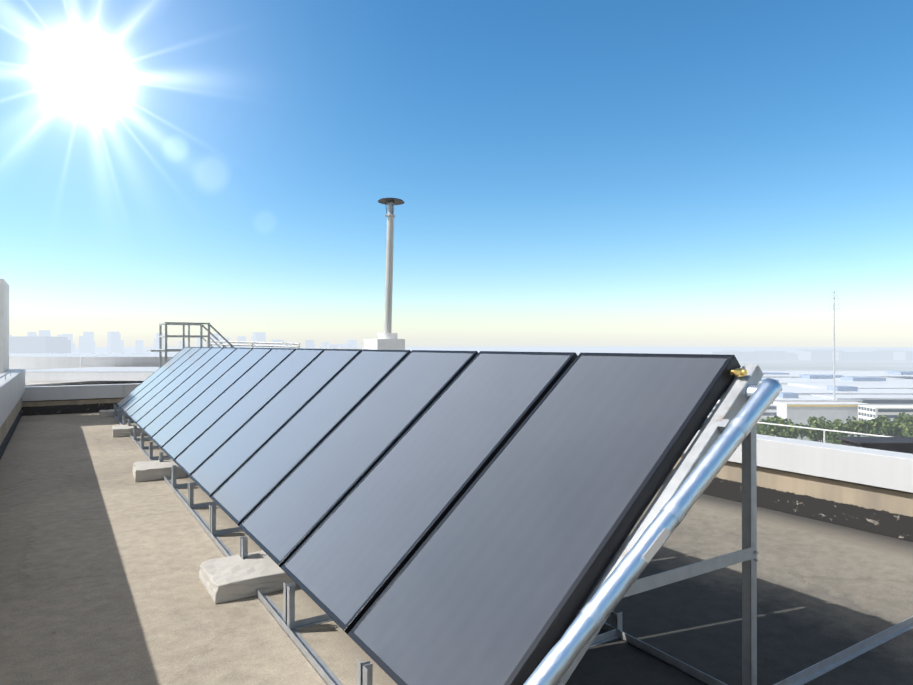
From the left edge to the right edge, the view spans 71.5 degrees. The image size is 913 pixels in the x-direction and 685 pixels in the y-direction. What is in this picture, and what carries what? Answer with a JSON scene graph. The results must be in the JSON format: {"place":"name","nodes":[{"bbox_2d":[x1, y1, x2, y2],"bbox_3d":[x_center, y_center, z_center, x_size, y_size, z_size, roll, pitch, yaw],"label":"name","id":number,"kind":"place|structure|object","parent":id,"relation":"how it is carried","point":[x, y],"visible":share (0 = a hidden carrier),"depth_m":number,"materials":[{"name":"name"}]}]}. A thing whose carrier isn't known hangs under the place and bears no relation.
{"place":"outdoors","nodes":[
{"label":"outdoors","id":0,"kind":"place"},
{"bbox_2d":[9,353,176,386],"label":"curved wall","id":1,"kind":"structure","parent":0,"point":[52,369],"depth_m":31.31,"materials":[{"name":"white paint"}]},
{"bbox_2d":[0,0,912,346],"label":"sky","id":2,"kind":"structure","parent":0,"point":[566,173],"materials":[{"name":"blue"}]},
{"bbox_2d":[75,346,912,444],"bbox_3d":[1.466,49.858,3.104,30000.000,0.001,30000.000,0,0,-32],"label":"terrain ground","id":3,"kind":"structure","parent":0,"point":[827,365],"depth_m":4814.13,"materials":[{"name":"grey"}]},
{"bbox_2d":[9,330,912,360],"bbox_3d":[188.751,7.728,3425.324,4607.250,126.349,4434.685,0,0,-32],"label":"distant skyline","id":4,"kind":"structure","parent":3,"relation":"on","point":[44,341],"depth_m":2115.58,"materials":[{"name":"grey"}]},
{"bbox_2d":[710,402,776,416],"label":"building","id":5,"kind":"structure","parent":3,"relation":"on","point":[769,413],"depth_m":436.10,"materials":[{"name":"white concrete"}]},
{"bbox_2d":[718,371,912,419],"bbox_3d":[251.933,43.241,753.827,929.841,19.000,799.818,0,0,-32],"label":"distant buildings","id":6,"kind":"structure","parent":3,"relation":"on","point":[854,390],"depth_m":496.35,"materials":[{"name":"grey concrete"}]},
{"bbox_2d":[772,384,912,404],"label":"factory facades","id":7,"kind":"object","parent":6,"relation":"attached to","point":[891,402],"visible":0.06,"depth_m":443.22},
{"bbox_2d":[756,412,912,444],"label":"street trees","id":8,"kind":"object","parent":3,"relation":"on","point":[901,425],"visible":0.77,"depth_m":302.65,"materials":[{"name":"green plant"}]},
{"bbox_2d":[831,290,839,399],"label":"telecom mast","id":9,"kind":"object","parent":3,"relation":"on","point":[834,345],"visible":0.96,"depth_m":441.52,"materials":[{"name":"silver metal"}]},
{"bbox_2d":[858,405,912,421],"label":"office block","id":10,"kind":"structure","parent":3,"relation":"on","point":[866,412],"depth_m":393.67,"materials":[{"name":"white concrete"}]},
{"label":"building","id":11,"kind":"object","parent":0,"visible":0},
{"bbox_2d":[146,322,234,367],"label":"steel stair platform","id":12,"kind":"structure","parent":11,"relation":"on","point":[189,336],"depth_m":19.07,"materials":[{"name":"grey metal"}]},
{"bbox_2d":[206,340,299,347],"bbox_3d":[-6.261,1.075,19.454,3.141,2.292,0.085,0,0,11],"label":"railing","id":13,"kind":"object","parent":11,"relation":"on","point":[252,345],"depth_m":19.41,"materials":[{"name":"metal"}]},
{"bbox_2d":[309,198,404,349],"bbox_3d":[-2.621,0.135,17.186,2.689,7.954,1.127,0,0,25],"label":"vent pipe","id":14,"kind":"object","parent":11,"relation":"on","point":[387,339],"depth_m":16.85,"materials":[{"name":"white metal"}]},
{"bbox_2d":[0,412,912,684],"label":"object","id":15,"kind":"structure","parent":11,"relation":"on","point":[104,555],"depth_m":4.62,"materials":[{"name":"concrete"}]},
{"bbox_2d":[0,278,8,373],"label":"stair house","id":16,"kind":"structure","parent":15,"relation":"on","point":[4,326],"depth_m":15.03,"materials":[{"name":"white paint"}]},
{"bbox_2d":[0,369,24,459],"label":"parapet wall","id":17,"kind":"structure","parent":15,"relation":"on","point":[12,388],"depth_m":11.85,"materials":[{"name":"concrete"}]},
{"bbox_2d":[0,369,14,379],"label":"parapet handrail","id":18,"kind":"object","parent":17,"relation":"on","point":[6,374],"depth_m":11.56,"materials":[{"name":"metal"}]},
{"bbox_2d":[22,383,140,415],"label":"parapet wall","id":19,"kind":"structure","parent":15,"relation":"on","point":[51,400],"depth_m":17.04,"materials":[{"name":"concrete"}]},
{"bbox_2d":[99,409,125,416],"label":"concrete footing block","id":20,"kind":"structure","parent":15,"relation":"on","point":[107,413],"depth_m":16.28,"materials":[{"name":"grey concrete"}]},
{"bbox_2d":[112,424,144,437],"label":"concrete footing block","id":21,"kind":"structure","parent":15,"relation":"on","point":[122,431],"depth_m":12.78,"materials":[{"name":"grey concrete"}]},
{"bbox_2d":[132,460,185,481],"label":"concrete footing block","id":22,"kind":"structure","parent":15,"relation":"on","point":[149,470],"depth_m":8.71,"materials":[{"name":"grey concrete"}]},
{"bbox_2d":[199,550,295,603],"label":"concrete footing block","id":23,"kind":"structure","parent":15,"relation":"on","point":[229,578],"depth_m":4.75,"materials":[{"name":"grey concrete"}]},
{"bbox_2d":[114,364,912,684],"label":"panel support frame","id":24,"kind":"object","parent":15,"relation":"on","point":[724,412],"visible":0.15,"depth_m":3.27,"materials":[{"name":"metal"}]},
{"bbox_2d":[117,347,192,407],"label":"solar collector","id":25,"kind":"object","parent":24,"relation":"on","point":[150,379],"depth_m":16.53,"materials":[{"name":"black"}]},
{"bbox_2d":[121,347,201,411],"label":"solar collector","id":26,"kind":"object","parent":24,"relation":"on","point":[157,380],"depth_m":15.50,"materials":[{"name":"black"}]},
{"bbox_2d":[125,347,211,416],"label":"solar collector","id":27,"kind":"object","parent":24,"relation":"on","point":[162,384],"depth_m":14.48,"materials":[{"name":"black"}]},
{"bbox_2d":[130,347,223,422],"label":"solar collector","id":28,"kind":"object","parent":24,"relation":"on","point":[165,392],"depth_m":13.46,"materials":[{"name":"black"}]},
{"bbox_2d":[136,347,236,429],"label":"solar collector","id":29,"kind":"object","parent":24,"relation":"on","point":[170,399],"depth_m":12.44,"materials":[{"name":"black"}]},
{"bbox_2d":[143,348,252,437],"bbox_3d":[-4.660,0.874,11.487,2.251,0.086,1.152,-46,23,-24],"label":"solar collector","id":30,"kind":"object","parent":24,"relation":"on","point":[185,400],"depth_m":11.43,"materials":[{"name":"black"}]},
{"bbox_2d":[151,348,272,447],"bbox_3d":[-4.020,0.870,10.472,2.251,0.086,1.152,-46,23,-24],"label":"solar collector","id":31,"kind":"object","parent":24,"relation":"on","point":[179,422],"depth_m":10.41,"materials":[{"name":"black"}]},
{"bbox_2d":[161,348,295,459],"bbox_3d":[-3.380,0.866,9.457,2.251,0.086,1.152,-46,23,-24],"label":"solar collector","id":32,"kind":"object","parent":24,"relation":"on","point":[200,424],"depth_m":9.39,"materials":[{"name":"black"}]},
{"bbox_2d":[173,348,324,475],"bbox_3d":[-2.740,0.863,8.442,2.251,0.086,1.152,-46,23,-24],"label":"solar collector","id":33,"kind":"object","parent":24,"relation":"on","point":[219,433],"depth_m":8.36,"materials":[{"name":"black"}]},
{"bbox_2d":[189,349,361,496],"bbox_3d":[-2.100,0.859,7.427,2.251,0.086,1.152,-46,23,-24],"label":"solar collector","id":34,"kind":"object","parent":24,"relation":"on","point":[210,476],"depth_m":7.34,"materials":[{"name":"black"}]},
{"bbox_2d":[210,349,410,525],"bbox_3d":[-1.461,0.855,6.412,2.251,0.086,1.152,-46,23,-24],"label":"solar collector","id":35,"kind":"object","parent":24,"relation":"on","point":[247,488],"depth_m":6.31,"materials":[{"name":"black"}]},
{"bbox_2d":[239,350,477,567],"bbox_3d":[-0.821,0.851,5.396,2.251,0.086,1.152,-46,23,-24],"label":"solar collector","id":36,"kind":"object","parent":24,"relation":"on","point":[287,516],"visible":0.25,"depth_m":5.28,"materials":[{"name":"black"}]},
{"bbox_2d":[281,351,577,633],"bbox_3d":[-0.181,0.847,4.381,2.251,0.086,1.152,-46,23,-24],"label":"solar collector","id":37,"kind":"object","parent":24,"relation":"on","point":[342,566],"visible":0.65,"depth_m":4.24,"materials":[{"name":"black"}]},
{"bbox_2d":[348,353,740,684],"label":"solar collector","id":38,"kind":"object","parent":24,"relation":"on","point":[494,581],"visible":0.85,"depth_m":3.21,"materials":[{"name":"black"}]},
{"bbox_2d":[730,368,746,376],"bbox_3d":[1.449,0.153,3.260,0.038,0.044,0.080,0,0,-32],"label":"brass fitting","id":39,"kind":"object","parent":38,"relation":"attached to","point":[739,372],"visible":0.96,"depth_m":3.24,"materials":[{"name":"gold metal"}]},
{"bbox_2d":[523,378,781,684],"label":"pipe","id":40,"kind":"object","parent":24,"relation":"attached to","point":[554,665],"visible":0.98,"depth_m":2.72,"materials":[{"name":"silver metal"}]},
{"bbox_2d":[663,430,912,541],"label":"parapet wall","id":41,"kind":"structure","parent":15,"relation":"on","point":[864,489],"depth_m":6.55,"materials":[{"name":"concrete"}]},
{"bbox_2d":[708,416,891,442],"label":"terrace railing","id":42,"kind":"object","parent":11,"relation":"on","point":[823,430],"visible":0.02,"depth_m":22.33,"materials":[{"name":"grey metal"}]},
{"bbox_2d":[836,437,912,453],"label":"roof","id":43,"kind":"structure","parent":11,"relation":"on","point":[900,444],"depth_m":18.12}
]}

